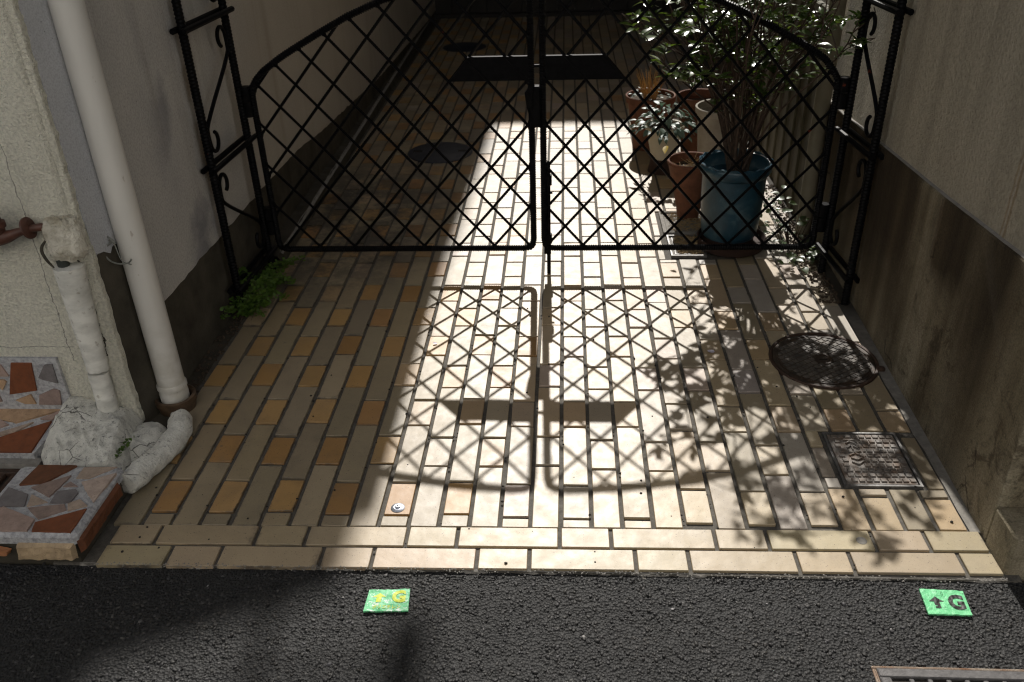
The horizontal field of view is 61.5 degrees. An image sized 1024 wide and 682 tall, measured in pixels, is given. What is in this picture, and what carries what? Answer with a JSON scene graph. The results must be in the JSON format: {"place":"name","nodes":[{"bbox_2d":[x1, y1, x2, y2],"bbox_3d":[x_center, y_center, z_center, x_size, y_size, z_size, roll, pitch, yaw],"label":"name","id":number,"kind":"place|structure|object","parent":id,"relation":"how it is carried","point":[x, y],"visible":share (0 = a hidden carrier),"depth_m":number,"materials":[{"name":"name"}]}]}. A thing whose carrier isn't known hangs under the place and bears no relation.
{"place":"outdoors","nodes":[
{"label":"outdoors","id":0,"kind":"place"},
{"bbox_2d":[0,562,1023,681],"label":"road","id":1,"kind":"structure","parent":0,"point":[295,640],"depth_m":1.73,"materials":[{"name":"grey asphalt"}]},
{"bbox_2d":[363,589,409,612],"bbox_3d":[-0.259,0.542,1.798,0.093,0.007,0.063,0,31,3],"label":"sticker","id":2,"kind":"object","parent":1,"relation":"on","point":[386,600],"visible":1,"depth_m":1.79,"materials":[{"name":"green plastic"}]},
{"bbox_2d":[919,589,971,615],"bbox_3d":[0.882,0.531,1.751,0.091,0.007,0.068,0,31,3],"label":"sticker","id":3,"kind":"object","parent":1,"relation":"on","point":[945,602],"visible":1,"depth_m":1.75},
{"bbox_2d":[871,666,1023,681],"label":"street grating","id":4,"kind":"object","parent":1,"relation":"on","point":[903,674],"visible":0.94,"depth_m":1.60,"materials":[{"name":"metal"}]},
{"bbox_2d":[53,8,1021,583],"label":"driveway","id":5,"kind":"structure","parent":0,"point":[339,474],"depth_m":2.39,"materials":[{"name":"beige tile"}]},
{"bbox_2d":[0,465,126,564],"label":"step","id":6,"kind":"object","parent":5,"relation":"on","point":[50,514],"visible":1,"depth_m":1.95,"materials":[{"name":"stone"}]},
{"bbox_2d":[121,409,192,493],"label":"mortar ridge","id":7,"kind":"structure","parent":5,"relation":"on","point":[156,448],"depth_m":2.19,"materials":[{"name":"grey concrete"}]},
{"bbox_2d":[192,261,277,391],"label":"dirt","id":8,"kind":"structure","parent":5,"relation":"on","point":[210,358],"depth_m":2.67,"materials":[{"name":"soil"}]},
{"bbox_2d":[220,255,305,321],"bbox_3d":[-0.840,-0.197,2.925,0.206,0.140,0.462,0,31,3],"label":"fern","id":9,"kind":"object","parent":5,"relation":"on","point":[262,287],"visible":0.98,"depth_m":2.86,"materials":[{"name":"green plant"}]},
{"bbox_2d":[391,503,404,512],"bbox_3d":[-0.270,0.392,2.033,0.034,0.008,0.034,0,31,3],"label":"survey nail","id":10,"kind":"object","parent":5,"relation":"on","point":[397,507],"visible":1,"depth_m":2.03,"materials":[{"name":"metal"}]},
{"bbox_2d":[408,142,472,163],"bbox_3d":[-0.357,-0.940,4.281,0.322,0.012,0.322,0,31,3],"label":"manhole cover","id":11,"kind":"object","parent":5,"relation":"on","point":[451,152],"visible":0.86,"depth_m":4.26,"materials":[{"name":"black metal"}]},
{"bbox_2d":[443,42,485,51],"bbox_3d":[-0.349,-2.169,6.353,0.322,0.009,0.322,0,31,3],"label":"manhole cover","id":12,"kind":"object","parent":5,"relation":"on","point":[466,46],"visible":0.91,"depth_m":6.33,"materials":[{"name":"black metal"}]},
{"bbox_2d":[121,290,952,565],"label":"litter","id":13,"kind":"object","parent":5,"relation":"on","point":[502,501],"visible":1,"depth_m":2.30,"materials":[{"name":"brown plant"}]},
{"bbox_2d":[91,561,1007,583],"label":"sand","id":14,"kind":"structure","parent":5,"relation":"on","point":[551,572],"depth_m":1.84,"materials":[{"name":"soil"}]},
{"bbox_2d":[626,88,675,150],"bbox_3d":[0.671,-1.075,4.202,0.240,0.259,0.239,0,31,3],"label":"plant pot","id":15,"kind":"object","parent":5,"relation":"on","point":[634,101],"visible":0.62,"depth_m":4.14,"materials":[{"name":"ceramic"}]},
{"bbox_2d":[629,65,670,100],"bbox_3d":[0.661,-1.238,4.115,0.210,0.161,0.220,0,31,3],"label":"grass clump","id":16,"kind":"object","parent":15,"relation":"on","point":[647,91],"visible":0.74,"depth_m":4.11,"materials":[{"name":"brown plant"}]},
{"bbox_2d":[648,157,669,175],"bbox_3d":[0.690,-0.813,3.949,0.132,0.066,0.132,0,31,3],"label":"upturned pot","id":17,"kind":"object","parent":5,"relation":"on","point":[653,165],"visible":0.23,"depth_m":3.91,"materials":[{"name":"ceramic"}]},
{"bbox_2d":[645,118,684,160],"bbox_3d":[0.687,-0.907,3.894,0.180,0.151,0.180,0,31,3],"label":"plant pot","id":18,"kind":"object","parent":17,"relation":"on","point":[656,151],"visible":0.45,"depth_m":3.86,"materials":[{"name":"beige ceramic"}]},
{"bbox_2d":[627,100,696,144],"bbox_3d":[0.684,-0.991,3.842,0.329,0.159,0.320,-8,31,-11],"label":"plant","id":19,"kind":"object","parent":18,"relation":"in","point":[679,132],"visible":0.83,"depth_m":3.79,"materials":[{"name":"green plant"}]},
{"bbox_2d":[658,211,700,234],"bbox_3d":[0.703,-0.475,3.437,0.215,0.019,0.216,0,31,3],"label":"tray","id":20,"kind":"object","parent":5,"relation":"on","point":[688,226],"visible":0.55,"depth_m":3.41,"materials":[{"name":"plastic"}]},
{"bbox_2d":[667,151,703,219],"bbox_3d":[0.708,-0.616,3.425,0.192,0.262,0.192,0,31,3],"label":"plant pot","id":21,"kind":"object","parent":20,"relation":"on","point":[681,165],"visible":0.61,"depth_m":3.39,"materials":[{"name":"ceramic"}]},
{"bbox_2d":[666,234,706,257],"bbox_3d":[0.656,-0.359,3.244,0.130,0.020,0.187,0,31,3],"label":"tray","id":22,"kind":"object","parent":5,"relation":"on","point":[676,239],"visible":0.55,"depth_m":3.20,"materials":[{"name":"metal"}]},
{"bbox_2d":[677,88,715,151],"bbox_3d":[0.871,-1.002,4.024,0.216,0.303,0.216,0,31,3],"label":"plant pot","id":23,"kind":"object","parent":5,"relation":"on","point":[693,100],"visible":0.26,"depth_m":4.00,"materials":[{"name":"ceramic"}]},
{"bbox_2d":[695,99,751,151],"bbox_3d":[0.888,-0.822,3.664,0.238,0.361,0.238,0,31,3],"label":"plant pot","id":24,"kind":"object","parent":5,"relation":"on","point":[706,142],"visible":0.28,"depth_m":3.57,"materials":[{"name":"ceramic"}]},
{"bbox_2d":[677,0,790,112],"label":"shrub","id":25,"kind":"object","parent":24,"relation":"in","point":[732,73],"visible":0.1,"depth_m":3.49,"materials":[{"name":"green plant"}]},
{"bbox_2d":[697,228,765,257],"bbox_3d":[0.821,-0.382,3.229,0.252,0.048,0.252,0,31,3],"label":"saucer","id":26,"kind":"object","parent":5,"relation":"on","point":[702,239],"visible":0.3,"depth_m":3.16,"materials":[{"name":"ceramic"}]},
{"bbox_2d":[699,148,772,243],"bbox_3d":[0.807,-0.528,3.156,0.262,0.289,0.261,0,31,3],"label":"plant pot","id":27,"kind":"object","parent":26,"relation":"on","point":[729,224],"visible":0.73,"depth_m":3.09,"materials":[{"name":"blue ceramic"}]},
{"bbox_2d":[620,0,875,171],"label":"shrub","id":28,"kind":"object","parent":27,"relation":"in","point":[737,53],"visible":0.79,"depth_m":2.85,"materials":[{"name":"green plant"}]},
{"bbox_2d":[745,0,828,220],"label":"panel fence","id":29,"kind":"object","parent":5,"relation":"on","point":[777,142],"visible":0.38,"depth_m":3.49,"materials":[{"name":"grey metal"}]},
{"bbox_2d":[758,185,819,273],"bbox_3d":[1.037,-0.459,3.271,0.220,0.131,0.665,0,31,3],"label":"weed clump","id":30,"kind":"object","parent":5,"relation":"on","point":[792,255],"visible":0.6,"depth_m":3.19,"materials":[{"name":"green plant"}]},
{"bbox_2d":[764,184,840,303],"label":"leaf litter","id":31,"kind":"object","parent":5,"relation":"on","point":[832,295],"visible":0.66,"depth_m":3.03,"materials":[{"name":"plant"}]},
{"bbox_2d":[768,332,884,390],"bbox_3d":[0.920,0.058,2.537,0.317,0.020,0.310,0,31,3],"label":"manhole cover","id":32,"kind":"object","parent":5,"relation":"on","point":[823,361],"visible":1,"depth_m":2.52,"materials":[{"name":"metal"}]},
{"bbox_2d":[822,432,923,488],"bbox_3d":[0.892,0.299,2.146,0.184,0.023,0.214,0,31,3],"label":"meter cover","id":33,"kind":"object","parent":5,"relation":"on","point":[872,459],"visible":1,"depth_m":2.13,"materials":[{"name":"metal"}]},
{"bbox_2d":[856,537,866,543],"bbox_3d":[0.771,0.440,1.899,0.024,0.002,0.024,0,31,3],"label":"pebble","id":34,"kind":"object","parent":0,"point":[860,540],"visible":1,"depth_m":1.90,"materials":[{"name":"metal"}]},
{"label":"ground","id":35,"kind":"structure","parent":0,"visible":0},
{"bbox_2d":[0,469,19,492],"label":"drain grate","id":36,"kind":"object","parent":35,"relation":"on","point":[7,476],"visible":0.24,"depth_m":2.19,"materials":[{"name":"black metal"}]},
{"bbox_2d":[0,0,144,470],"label":"house wall","id":37,"kind":"structure","parent":35,"relation":"on","point":[51,413],"depth_m":2.15,"materials":[{"name":"beige paint"}]},
{"bbox_2d":[0,217,42,245],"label":"tap","id":38,"kind":"object","parent":37,"relation":"attached to","point":[28,228],"visible":0.91,"depth_m":2.00,"materials":[{"name":"brown metal"}]},
{"bbox_2d":[40,214,118,412],"bbox_3d":[-1.051,-0.020,2.160,0.099,0.629,0.076,0,31,3],"label":"lagged pipe","id":39,"kind":"object","parent":37,"relation":"attached to","point":[64,242],"visible":0.91,"depth_m":2.08,"materials":[{"name":"paint"}]},
{"bbox_2d":[115,436,134,458],"bbox_3d":[-0.967,0.265,2.142,0.022,0.021,0.086,3,31,8],"label":"weed","id":40,"kind":"object","parent":37,"relation":"on","point":[123,447],"visible":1,"depth_m":2.14,"materials":[{"name":"green plant"}]},
{"bbox_2d":[18,0,435,422],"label":"side wall","id":41,"kind":"structure","parent":35,"relation":"on","point":[138,44],"depth_m":2.62,"materials":[{"name":"grey paint"}]},
{"bbox_2d":[47,0,196,416],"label":"downpipe","id":42,"kind":"object","parent":41,"relation":"attached to","point":[80,54],"visible":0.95,"depth_m":2.08,"materials":[{"name":"plastic"}]},
{"bbox_2d":[106,236,131,264],"bbox_3d":[-0.987,-0.245,2.129,0.052,0.108,0.099,-21,36,-28],"label":"wire tie","id":43,"kind":"object","parent":42,"relation":"attached to","point":[111,240],"visible":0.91,"depth_m":2.13,"materials":[{"name":"grey metal"}]},
{"bbox_2d":[169,0,277,314],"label":"gate post","id":44,"kind":"object","parent":41,"relation":"attached to","point":[183,29],"visible":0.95,"depth_m":2.71,"materials":[{"name":"black metal"}]},
{"bbox_2d":[240,0,540,251],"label":"gate","id":45,"kind":"structure","parent":44,"relation":"attached to","point":[503,67],"depth_m":2.83,"materials":[{"name":"black metal"}]},
{"bbox_2d":[434,0,680,18],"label":"passage door","id":46,"kind":"structure","parent":41,"relation":"attached to","point":[446,9],"depth_m":7.31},
{"bbox_2d":[680,0,1023,582],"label":"boundary wall","id":47,"kind":"structure","parent":35,"relation":"on","point":[937,296],"depth_m":2.08,"materials":[{"name":"concrete"}]},
{"bbox_2d":[795,0,846,234],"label":"drainpipe","id":48,"kind":"object","parent":47,"relation":"attached to","point":[821,107],"visible":0.71,"depth_m":3.10,"materials":[{"name":"beige paint"}]},
{"bbox_2d":[815,0,913,305],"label":"gate post","id":49,"kind":"object","parent":47,"relation":"attached to","point":[899,9],"visible":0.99,"depth_m":2.66,"materials":[{"name":"black metal"}]},
{"bbox_2d":[538,0,850,273],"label":"gate","id":50,"kind":"structure","parent":49,"relation":"attached to","point":[570,66],"depth_m":2.79,"materials":[{"name":"black metal"}]}
]}

